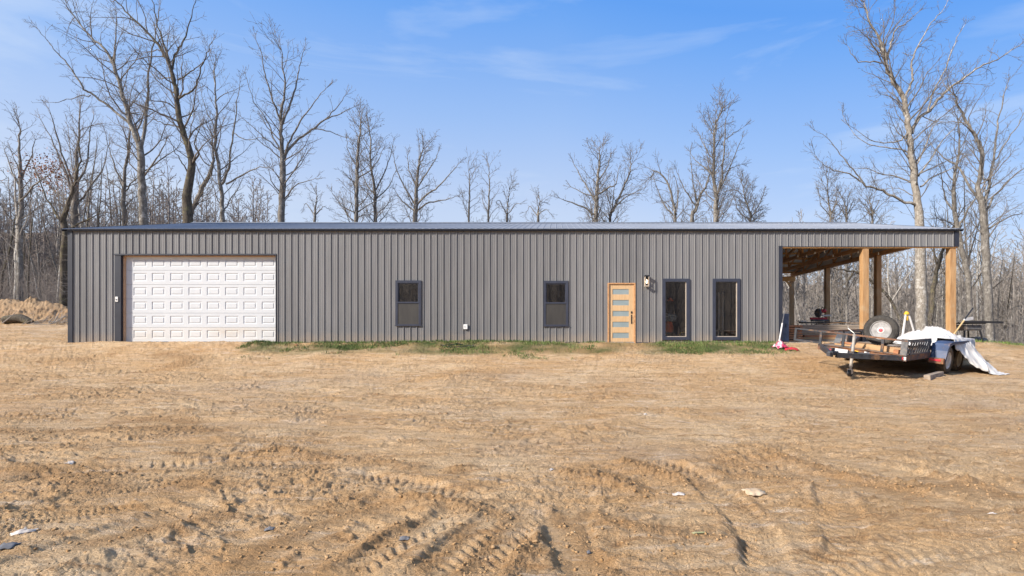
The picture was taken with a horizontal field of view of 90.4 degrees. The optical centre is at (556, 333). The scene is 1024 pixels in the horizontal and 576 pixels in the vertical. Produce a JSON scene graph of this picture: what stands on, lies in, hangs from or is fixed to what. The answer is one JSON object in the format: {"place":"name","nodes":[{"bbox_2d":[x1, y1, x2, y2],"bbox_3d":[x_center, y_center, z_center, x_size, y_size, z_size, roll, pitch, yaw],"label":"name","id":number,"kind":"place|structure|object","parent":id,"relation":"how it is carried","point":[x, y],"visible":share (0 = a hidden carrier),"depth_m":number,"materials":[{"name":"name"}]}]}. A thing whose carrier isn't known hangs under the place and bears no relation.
{"place":"outdoors","nodes":[
{"label":"outdoors","id":0,"kind":"place"},
{"bbox_2d":[0,233,1023,575],"bbox_3d":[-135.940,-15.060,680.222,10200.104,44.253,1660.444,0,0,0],"label":"ground","id":1,"kind":"structure","parent":0,"point":[836,525],"depth_m":5.54,"materials":[{"name":"soil"}]},
{"bbox_2d":[0,208,14,298],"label":"woodland tree","id":2,"kind":"object","parent":1,"relation":"on","point":[7,254],"visible":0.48,"depth_m":39.75,"materials":[{"name":"brown plant"}]},
{"bbox_2d":[0,542,22,549],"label":"charred scrap","id":3,"kind":"object","parent":1,"relation":"on","point":[9,545],"visible":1,"depth_m":3.31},
{"bbox_2d":[0,196,26,277],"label":"woodland tree","id":4,"kind":"object","parent":1,"relation":"on","point":[10,235],"visible":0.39,"depth_m":47.06,"materials":[{"name":"grey plant"}]},
{"bbox_2d":[1,314,33,323],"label":"log","id":5,"kind":"object","parent":1,"relation":"on","point":[21,318],"visible":0.86,"depth_m":26.41,"materials":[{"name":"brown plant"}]},
{"bbox_2d":[0,181,41,298],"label":"woodland tree","id":6,"kind":"object","parent":1,"relation":"on","point":[9,250],"visible":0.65,"depth_m":37.77,"materials":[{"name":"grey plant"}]},
{"bbox_2d":[6,188,40,296],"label":"woodland tree","id":7,"kind":"object","parent":1,"relation":"on","point":[35,270],"visible":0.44,"depth_m":40.28,"materials":[{"name":"grey plant"}]},
{"bbox_2d":[9,526,38,535],"bbox_3d":[-3.817,1.408,3.630,0.144,0.048,0.062,0,0,-30],"label":"plastic scrap","id":8,"kind":"object","parent":1,"relation":"on","point":[23,530],"visible":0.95,"depth_m":3.62,"materials":[{"name":"white plastic"}]},
{"bbox_2d":[0,162,53,299],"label":"bare tree","id":9,"kind":"object","parent":1,"relation":"on","point":[16,210],"visible":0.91,"depth_m":33.92,"materials":[{"name":"grey plant"}]},
{"bbox_2d":[7,188,50,297],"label":"woodland tree","id":10,"kind":"object","parent":1,"relation":"on","point":[31,235],"visible":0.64,"depth_m":37.22,"materials":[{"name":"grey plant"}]},
{"bbox_2d":[0,250,59,303],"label":"undergrowth","id":11,"kind":"object","parent":1,"relation":"on","point":[47,296],"visible":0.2,"depth_m":33.73,"materials":[{"name":"brown plant"}]},
{"bbox_2d":[2,305,67,324],"bbox_3d":[-25.986,-0.935,26.964,6.026,1.378,2.919,0,0,0],"label":"brush pile","id":12,"kind":"object","parent":1,"relation":"on","point":[57,321],"visible":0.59,"depth_m":26.11,"materials":[{"name":"brown plant"}]},
{"bbox_2d":[0,101,73,300],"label":"bare tree","id":13,"kind":"object","parent":1,"relation":"on","point":[19,226],"visible":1,"depth_m":33.91,"materials":[{"name":"brown plant"}]},
{"bbox_2d":[27,197,46,294],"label":"woodland tree","id":14,"kind":"object","parent":1,"relation":"on","point":[36,248],"visible":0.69,"depth_m":38.31,"materials":[{"name":"grey plant"}]},
{"bbox_2d":[23,190,59,281],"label":"woodland tree","id":15,"kind":"object","parent":1,"relation":"on","point":[54,263],"visible":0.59,"depth_m":39.05,"materials":[{"name":"grey plant"}]},
{"bbox_2d":[12,161,70,301],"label":"woodland tree","id":16,"kind":"object","parent":1,"relation":"on","point":[58,225],"visible":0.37,"depth_m":50.44,"materials":[{"name":"brown plant"}]},
{"bbox_2d":[35,231,67,306],"bbox_3d":[-26.711,-3.199,32.022,8.866,5.802,7.298,0,0,0],"label":"brush pile","id":17,"kind":"object","parent":1,"relation":"on","point":[59,280],"visible":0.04,"depth_m":29.99,"materials":[{"name":"brown plant"}]},
{"bbox_2d":[48,146,83,266],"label":"woodland tree","id":18,"kind":"object","parent":1,"relation":"on","point":[63,196],"visible":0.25,"depth_m":41.91,"materials":[{"name":"grey plant"}]},
{"bbox_2d":[17,85,117,227],"bbox_3d":[-36.839,-9.587,37.629,6.614,18.886,4.026,0,0,0],"label":"bare tree","id":19,"kind":"object","parent":1,"relation":"on","point":[75,202],"visible":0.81,"depth_m":37.97,"materials":[{"name":"grey plant"}]},
{"bbox_2d":[24,112,113,305],"bbox_3d":[-30.874,-6.567,32.114,5.509,14.146,2.771,0,0,25],"label":"bare tree","id":20,"kind":"object","parent":1,"relation":"on","point":[63,257],"visible":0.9,"depth_m":31.44,"materials":[{"name":"brown plant"}]},
{"bbox_2d":[50,156,88,300],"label":"woodland tree","id":21,"kind":"object","parent":1,"relation":"on","point":[67,222],"visible":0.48,"depth_m":37.27,"materials":[{"name":"grey plant"}]},
{"bbox_2d":[47,131,106,241],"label":"woodland tree","id":22,"kind":"object","parent":1,"relation":"on","point":[90,198],"visible":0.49,"depth_m":38.90,"materials":[{"name":"brown plant"}]},
{"bbox_2d":[50,114,114,238],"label":"woodland tree","id":23,"kind":"object","parent":1,"relation":"on","point":[80,220],"visible":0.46,"depth_m":41.92,"materials":[{"name":"grey plant"}]},
{"bbox_2d":[62,131,106,223],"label":"woodland tree","id":24,"kind":"object","parent":1,"relation":"on","point":[89,185],"visible":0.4,"depth_m":43.84,"materials":[{"name":"brown plant"}]},
{"bbox_2d":[91,151,117,226],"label":"woodland tree","id":25,"kind":"object","parent":1,"relation":"on","point":[100,198],"visible":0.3,"depth_m":51.74,"materials":[{"name":"brown plant"}]},
{"bbox_2d":[79,175,136,226],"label":"woodland tree","id":26,"kind":"object","parent":1,"relation":"on","point":[97,208],"visible":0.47,"depth_m":38.92,"materials":[{"name":"grey plant"}]},
{"bbox_2d":[23,0,196,224],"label":"bare tree","id":27,"kind":"object","parent":1,"relation":"on","point":[141,175],"visible":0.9,"depth_m":32.88,"materials":[{"name":"brown plant"}]},
{"bbox_2d":[95,82,167,225],"bbox_3d":[-31.139,-9.147,37.560,5.673,18.122,3.940,0,0,35],"label":"bare tree","id":28,"kind":"object","parent":1,"relation":"on","point":[123,199],"visible":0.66,"depth_m":36.92,"materials":[{"name":"grey plant"}]},
{"bbox_2d":[117,185,160,224],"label":"woodland tree","id":29,"kind":"object","parent":1,"relation":"on","point":[135,207],"visible":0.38,"depth_m":36.06,"materials":[{"name":"brown plant"}]},
{"bbox_2d":[0,158,287,301],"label":"woods","id":30,"kind":"object","parent":1,"relation":"on","point":[161,218],"visible":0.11,"depth_m":49.20,"materials":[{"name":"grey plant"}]},
{"bbox_2d":[85,0,228,222],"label":"bare tree","id":31,"kind":"object","parent":1,"relation":"on","point":[187,211],"visible":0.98,"depth_m":30.81,"materials":[{"name":"brown plant"}]},
{"bbox_2d":[162,115,237,221],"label":"bare tree","id":32,"kind":"object","parent":1,"relation":"on","point":[198,196],"visible":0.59,"depth_m":37.88,"materials":[{"name":"grey plant"}]},
{"bbox_2d":[179,26,279,221],"bbox_3d":[-22.897,-10.664,36.084,7.133,21.295,4.551,0,0,-15],"label":"bare tree","id":33,"kind":"object","parent":1,"relation":"on","point":[227,167],"visible":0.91,"depth_m":35.90,"materials":[{"name":"brown plant"}]},
{"bbox_2d":[222,14,362,221],"bbox_3d":[-16.959,-9.954,33.343,8.695,21.325,5.024,0,0,0],"label":"bare tree","id":34,"kind":"object","parent":1,"relation":"on","point":[282,190],"visible":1,"depth_m":32.90,"materials":[{"name":"grey plant"}]},
{"bbox_2d":[302,182,332,221],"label":"bare tree","id":35,"kind":"object","parent":1,"relation":"on","point":[315,213],"visible":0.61,"depth_m":54.96,"materials":[{"name":"grey plant"}]},
{"bbox_2d":[326,94,390,221],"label":"bare tree","id":36,"kind":"object","parent":1,"relation":"on","point":[355,211],"visible":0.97,"depth_m":44.88,"materials":[{"name":"grey plant"}]},
{"bbox_2d":[346,100,402,221],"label":"bare tree","id":37,"kind":"object","parent":1,"relation":"on","point":[374,198],"visible":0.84,"depth_m":45.88,"materials":[{"name":"grey plant"}]},
{"bbox_2d":[387,128,467,221],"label":"bare tree","id":38,"kind":"object","parent":1,"relation":"on","point":[416,201],"visible":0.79,"depth_m":45.73,"materials":[{"name":"grey plant"}]},
{"bbox_2d":[455,146,485,221],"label":"bare tree","id":39,"kind":"object","parent":1,"relation":"on","point":[468,202],"visible":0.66,"depth_m":49.95,"materials":[{"name":"grey plant"}]},
{"bbox_2d":[477,150,503,221],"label":"bare tree","id":40,"kind":"object","parent":1,"relation":"on","point":[488,211],"visible":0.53,"depth_m":51.94,"materials":[{"name":"grey plant"}]},
{"bbox_2d":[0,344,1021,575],"bbox_3d":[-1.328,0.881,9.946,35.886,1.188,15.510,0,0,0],"label":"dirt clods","id":41,"kind":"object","parent":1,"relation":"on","point":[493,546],"visible":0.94,"depth_m":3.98,"materials":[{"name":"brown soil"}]},
{"bbox_2d":[495,168,526,221],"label":"bare tree","id":42,"kind":"object","parent":1,"relation":"on","point":[506,214],"visible":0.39,"depth_m":51.87,"materials":[{"name":"grey plant"}]},
{"bbox_2d":[61,222,963,342],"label":"metal building","id":43,"kind":"structure","parent":1,"relation":"on","point":[567,282],"depth_m":17.50,"materials":[{"name":"paint"}]},
{"bbox_2d":[126,257,275,341],"bbox_3d":[-12.353,-1.202,17.665,5.348,2.983,0.030,0,0,0],"label":"garage door","id":44,"kind":"structure","parent":43,"relation":"in","point":[169,299],"depth_m":17.65,"materials":[{"name":"white metal"}]},
{"bbox_2d":[395,280,421,325],"bbox_3d":[-5.121,-1.038,17.497,0.926,1.575,0.105,0,0,0],"label":"window","id":45,"kind":"structure","parent":43,"relation":"in","point":[406,313],"depth_m":17.47,"materials":[{"name":"black glass"}]},
{"bbox_2d":[543,281,568,326],"bbox_3d":[-0.032,-1.022,17.497,0.898,1.575,0.105,0,0,0],"label":"window","id":46,"kind":"structure","parent":43,"relation":"in","point":[555,314],"depth_m":17.47,"materials":[{"name":"black glass"}]},
{"bbox_2d":[609,284,633,341],"bbox_3d":[2.234,-0.705,17.496,0.859,1.990,0.108,0,0,0],"label":"front door","id":47,"kind":"structure","parent":43,"relation":"in","point":[621,296],"depth_m":17.51,"materials":[{"name":"brown wood"}]},
{"bbox_2d":[662,279,689,339],"bbox_3d":[4.108,-0.827,17.500,0.941,2.115,0.100,0,0,0],"label":"tall window","id":48,"kind":"structure","parent":43,"relation":"in","point":[687,281],"depth_m":17.45,"materials":[{"name":"black metal"}]},
{"bbox_2d":[712,279,739,339],"bbox_3d":[5.849,-0.827,17.500,0.959,2.115,0.100,0,0,0],"label":"tall window","id":49,"kind":"structure","parent":43,"relation":"in","point":[714,337],"depth_m":17.45,"materials":[{"name":"black metal"}]},
{"bbox_2d":[802,339,834,340],"bbox_3d":[10.558,0.264,19.078,2.900,0.072,0.210,0,0,0],"label":"lumber board","id":50,"kind":"object","parent":43,"relation":"on","point":[818,339],"depth_m":18.97,"materials":[{"name":"wood"}]},
{"bbox_2d":[803,337,835,338],"bbox_3d":[10.224,0.186,19.089,2.900,0.072,0.210,0,0,1],"label":"lumber board","id":51,"kind":"object","parent":50,"relation":"on","point":[818,337],"visible":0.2,"depth_m":18.99,"materials":[{"name":"brown wood"}]},
{"bbox_2d":[803,335,835,336],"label":"lumber board","id":52,"kind":"object","parent":51,"relation":"on","point":[819,335],"visible":0.24,"depth_m":19.01,"materials":[{"name":"brown wood"}]},
{"bbox_2d":[793,333,836,334],"bbox_3d":[10.721,0.030,19.113,3.500,0.072,0.210,0,0,0],"label":"lumber board","id":53,"kind":"object","parent":52,"relation":"on","point":[816,334],"visible":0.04,"depth_m":19.00,"materials":[{"name":"brown wood"}]},
{"bbox_2d":[791,331,858,332],"bbox_3d":[10.470,-0.048,19.064,3.200,0.072,0.210,0,0,0],"label":"lumber board","id":54,"kind":"object","parent":53,"relation":"on","point":[813,332],"visible":0.17,"depth_m":18.95,"materials":[{"name":"brown wood"}]},
{"bbox_2d":[802,329,847,330],"bbox_3d":[10.814,-0.126,19.112,3.500,0.072,0.210,0,0,0],"label":"lumber board","id":55,"kind":"object","parent":54,"relation":"on","point":[826,329],"visible":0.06,"depth_m":19.01,"materials":[{"name":"wood"}]},
{"bbox_2d":[797,327,858,328],"bbox_3d":[10.571,-0.204,19.111,2.900,0.072,0.210,0,0,0],"label":"lumber board","id":56,"kind":"object","parent":55,"relation":"on","point":[829,327],"visible":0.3,"depth_m":19.01,"materials":[{"name":"brown wood"}]},
{"bbox_2d":[803,325,858,326],"bbox_3d":[10.652,-0.282,19.102,3.200,0.072,0.210,0,0,1],"label":"lumber board","id":57,"kind":"object","parent":56,"relation":"on","point":[830,325],"visible":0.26,"depth_m":19.00,"materials":[{"name":"brown wood"}]},
{"bbox_2d":[797,307,846,324],"bbox_3d":[10.950,-0.385,20.900,1.900,1.383,0.646,0,0,0],"label":"miter saw","id":58,"kind":"object","parent":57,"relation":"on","point":[817,314],"visible":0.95,"depth_m":20.86,"materials":[{"name":"black paint"}]},
{"bbox_2d":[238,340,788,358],"bbox_3d":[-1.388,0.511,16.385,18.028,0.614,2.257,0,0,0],"label":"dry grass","id":59,"kind":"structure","parent":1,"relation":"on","point":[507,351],"depth_m":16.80,"materials":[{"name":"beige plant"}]},
{"bbox_2d":[236,339,795,359],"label":"grass","id":60,"kind":"structure","parent":1,"relation":"on","point":[677,349],"depth_m":16.77,"materials":[{"name":"green plant"}]},
{"bbox_2d":[519,185,554,221],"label":"bare tree","id":61,"kind":"object","parent":1,"relation":"on","point":[538,213],"visible":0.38,"depth_m":49.93,"materials":[{"name":"grey plant"}]},
{"bbox_2d":[552,133,621,221],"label":"bare tree","id":62,"kind":"object","parent":1,"relation":"on","point":[596,201],"visible":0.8,"depth_m":45.86,"materials":[{"name":"grey plant"}]},
{"bbox_2d":[586,142,648,221],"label":"bare tree","id":63,"kind":"object","parent":1,"relation":"on","point":[613,198],"visible":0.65,"depth_m":46.86,"materials":[{"name":"grey plant"}]},
{"bbox_2d":[631,150,700,221],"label":"bare tree","id":64,"kind":"object","parent":1,"relation":"on","point":[674,209],"visible":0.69,"depth_m":45.99,"materials":[{"name":"grey plant"}]},
{"bbox_2d":[670,144,723,221],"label":"bare tree","id":65,"kind":"object","parent":1,"relation":"on","point":[696,205],"visible":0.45,"depth_m":44.88,"materials":[{"name":"grey plant"}]},
{"bbox_2d":[684,82,753,221],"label":"bare tree","id":66,"kind":"object","parent":1,"relation":"on","point":[716,213],"visible":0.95,"depth_m":42.85,"materials":[{"name":"grey plant"}]},
{"bbox_2d":[723,165,769,221],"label":"bare tree","id":67,"kind":"object","parent":1,"relation":"on","point":[750,214],"visible":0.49,"depth_m":47.84,"materials":[{"name":"grey plant"}]},
{"bbox_2d":[741,488,765,495],"bbox_3d":[1.721,1.379,4.426,0.184,0.051,0.125,0,0,0],"label":"mud slab","id":68,"kind":"object","parent":1,"relation":"on","point":[754,491],"depth_m":4.40,"materials":[{"name":"beige stone"}]},
{"bbox_2d":[772,340,788,348],"bbox_3d":[7.345,0.346,16.624,0.457,0.319,0.344,0,0,-14],"label":"bag","id":69,"kind":"object","parent":1,"relation":"on","point":[779,344],"visible":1,"depth_m":16.53,"materials":[{"name":"plastic"}]},
{"bbox_2d":[812,156,857,321],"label":"bare tree","id":70,"kind":"object","parent":1,"relation":"on","point":[830,218],"visible":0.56,"depth_m":43.88,"materials":[{"name":"grey plant"}]},
{"bbox_2d":[811,181,873,324],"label":"bare tree","id":71,"kind":"object","parent":1,"relation":"on","point":[846,267],"visible":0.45,"depth_m":45.94,"materials":[{"name":"grey plant"}]},
{"bbox_2d":[820,265,906,332],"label":"bare tree","id":72,"kind":"object","parent":1,"relation":"on","point":[885,292],"visible":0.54,"depth_m":37.94,"materials":[{"name":"grey plant"}]},
{"bbox_2d":[855,175,899,317],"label":"bare tree","id":73,"kind":"object","parent":1,"relation":"on","point":[872,216],"visible":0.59,"depth_m":44.88,"materials":[{"name":"grey plant"}]},
{"bbox_2d":[794,326,968,376],"bbox_3d":[8.831,0.364,13.940,6.440,1.242,3.110,-2,8,-37],"label":"utility trailer","id":74,"kind":"object","parent":1,"relation":"on","point":[946,356],"visible":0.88,"depth_m":12.84,"materials":[{"name":"metal"}]},
{"bbox_2d":[855,342,900,352],"bbox_3d":[8.195,0.363,12.852,0.280,0.140,1.100,-1,7,-34],"label":"board","id":75,"kind":"object","parent":74,"relation":"on","point":[871,346],"visible":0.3,"depth_m":12.83,"materials":[{"name":"beige wood"}]},
{"bbox_2d":[863,315,899,344],"bbox_3d":[8.201,-0.073,12.808,0.763,0.772,0.303,0,0,41],"label":"spare wheel","id":76,"kind":"object","parent":75,"relation":"on","point":[884,326],"visible":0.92,"depth_m":12.73,"materials":[{"name":"rubber"}]},
{"bbox_2d":[893,326,1008,374],"bbox_3d":[10.652,0.433,14.073,2.349,1.282,2.151,0,0,0],"label":"tarp","id":77,"kind":"object","parent":74,"relation":"on","point":[971,354],"visible":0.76,"depth_m":13.56,"materials":[{"name":"white plastic"}]},
{"bbox_2d":[892,253,913,336],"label":"woodland tree","id":78,"kind":"object","parent":1,"relation":"on","point":[902,296],"visible":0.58,"depth_m":46.74,"materials":[{"name":"grey plant"}]},
{"bbox_2d":[783,210,1023,343],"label":"woods","id":79,"kind":"object","parent":1,"relation":"on","point":[801,286],"visible":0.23,"depth_m":54.85,"materials":[{"name":"brown plant"}]},
{"bbox_2d":[783,268,1023,344],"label":"undergrowth","id":80,"kind":"object","parent":1,"relation":"on","point":[941,326],"visible":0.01,"depth_m":33.57,"materials":[{"name":"brown plant"}]},
{"bbox_2d":[882,248,928,318],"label":"woodland tree","id":81,"kind":"object","parent":1,"relation":"on","point":[888,280],"visible":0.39,"depth_m":40.45,"materials":[{"name":"grey plant"}]},
{"bbox_2d":[902,311,914,334],"bbox_3d":[11.345,-0.061,16.505,0.684,1.296,0.534,0,0,0],"label":"tripod","id":82,"kind":"object","parent":1,"relation":"on","point":[906,313],"visible":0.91,"depth_m":16.35,"materials":[{"name":"white plastic"}]},
{"bbox_2d":[803,0,1023,330],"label":"bare tree","id":83,"kind":"object","parent":1,"relation":"on","point":[920,266],"visible":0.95,"depth_m":33.83,"materials":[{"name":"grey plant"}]},
{"bbox_2d":[902,248,945,326],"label":"woodland tree","id":84,"kind":"object","parent":1,"relation":"on","point":[939,288],"visible":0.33,"depth_m":46.53,"materials":[{"name":"grey plant"}]},
{"bbox_2d":[891,187,967,328],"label":"woodland tree","id":85,"kind":"object","parent":1,"relation":"on","point":[940,266],"visible":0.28,"depth_m":40.84,"materials":[{"name":"grey plant"}]},
{"bbox_2d":[924,371,943,379],"bbox_3d":[9.335,1.053,12.540,0.970,0.184,0.140,0,0,-37],"label":"timber","id":86,"kind":"object","parent":1,"relation":"on","point":[931,376],"visible":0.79,"depth_m":12.40,"materials":[{"name":"beige wood"}]},
{"bbox_2d":[910,197,982,312],"bbox_3d":[30.694,-3.650,39.301,5.050,14.745,2.855,0,0,11],"label":"woodland tree","id":87,"kind":"object","parent":1,"relation":"on","point":[959,254],"visible":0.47,"depth_m":39.31,"materials":[{"name":"grey plant"}]},
{"bbox_2d":[933,238,964,327],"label":"woodland tree","id":88,"kind":"object","parent":1,"relation":"on","point":[941,305],"visible":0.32,"depth_m":38.32,"materials":[{"name":"grey plant"}]},
{"bbox_2d":[927,195,972,326],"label":"bare tree","id":89,"kind":"object","parent":1,"relation":"on","point":[935,281],"visible":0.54,"depth_m":35.87,"materials":[{"name":"grey plant"}]},
{"bbox_2d":[912,86,1002,337],"bbox_3d":[27.571,-7.069,35.333,5.168,20.129,3.976,0,0,0],"label":"bare tree","id":90,"kind":"object","parent":1,"relation":"on","point":[965,263],"visible":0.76,"depth_m":34.90,"materials":[{"name":"grey plant"}]},
{"bbox_2d":[939,218,996,332],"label":"woodland tree","id":91,"kind":"object","parent":1,"relation":"on","point":[960,292],"visible":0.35,"depth_m":47.07,"materials":[{"name":"grey plant"}]},
{"bbox_2d":[919,58,1023,341],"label":"bare tree","id":92,"kind":"object","parent":1,"relation":"on","point":[982,200],"visible":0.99,"depth_m":29.91,"materials":[{"name":"grey plant"}]},
{"bbox_2d":[945,317,1003,341],"bbox_3d":[14.981,-0.116,18.197,1.570,0.945,0.750,0,0,-7],"label":"table saw","id":93,"kind":"object","parent":1,"relation":"on","point":[965,328],"visible":0.76,"depth_m":17.91,"materials":[{"name":"black metal"}]},
{"bbox_2d":[962,198,997,335],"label":"woodland tree","id":94,"kind":"object","parent":1,"relation":"on","point":[977,300],"visible":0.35,"depth_m":43.26,"materials":[{"name":"grey plant"}]},
{"bbox_2d":[956,136,1011,292],"bbox_3d":[32.260,-5.281,38.372,2.308,17.966,6.149,0,0,4],"label":"woodland tree","id":95,"kind":"object","parent":1,"relation":"on","point":[965,233],"visible":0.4,"depth_m":39.34,"materials":[{"name":"grey plant"}]},
{"bbox_2d":[963,222,1007,334],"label":"woodland tree","id":96,"kind":"object","parent":1,"relation":"on","point":[980,281],"visible":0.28,"depth_m":54.98,"materials":[{"name":"grey plant"}]},
{"bbox_2d":[963,138,1023,336],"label":"woodland tree","id":97,"kind":"object","parent":1,"relation":"on","point":[991,229],"visible":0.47,"depth_m":38.81,"materials":[{"name":"grey plant"}]},
{"bbox_2d":[982,245,1017,339],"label":"woodland tree","id":98,"kind":"object","parent":1,"relation":"on","point":[999,292],"visible":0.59,"depth_m":42.64,"materials":[{"name":"grey plant"}]},
{"bbox_2d":[992,248,1013,333],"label":"woodland tree","id":99,"kind":"object","parent":1,"relation":"on","point":[1002,286],"visible":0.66,"depth_m":49.79,"materials":[{"name":"grey plant"}]},
{"bbox_2d":[993,243,1023,339],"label":"woodland tree","id":100,"kind":"object","parent":1,"relation":"on","point":[1009,295],"visible":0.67,"depth_m":44.57,"materials":[{"name":"grey plant"}]},
{"bbox_2d":[1012,246,1023,342],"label":"woodland tree","id":101,"kind":"object","parent":1,"relation":"on","point":[1021,306],"visible":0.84,"depth_m":41.70,"materials":[{"name":"grey plant"}]},
{"bbox_2d":[0,0,1023,287],"label":"sky","id":102,"kind":"structure","parent":0,"point":[528,81],"materials":[{"name":"blue"}]},
{"bbox_2d":[666,321,672,331],"bbox_3d":[3.973,-0.309,17.950,0.330,0.551,0.320,0,0,0],"label":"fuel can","id":103,"kind":"object","parent":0,"point":[669,326],"visible":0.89,"depth_m":17.82,"materials":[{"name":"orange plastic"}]},
{"bbox_2d":[666,313,676,320],"bbox_3d":[4.021,-0.571,17.847,0.400,0.307,0.101,0,0,0],"label":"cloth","id":104,"kind":"object","parent":103,"relation":"in","point":[670,317],"visible":0.96,"depth_m":17.85,"materials":[{"name":"black fabric"}]},
{"bbox_2d":[783,314,788,341],"bbox_3d":[7.960,-0.200,17.788,0.290,0.980,0.265,0,0,0],"label":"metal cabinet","id":105,"kind":"object","parent":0,"point":[786,328],"visible":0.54,"depth_m":17.67,"materials":[{"name":"metal"}]},
{"bbox_2d":[975,339,1023,345],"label":"grass","id":106,"kind":"structure","parent":0,"point":[1006,342],"depth_m":17.32,"materials":[{"name":"green plant"}]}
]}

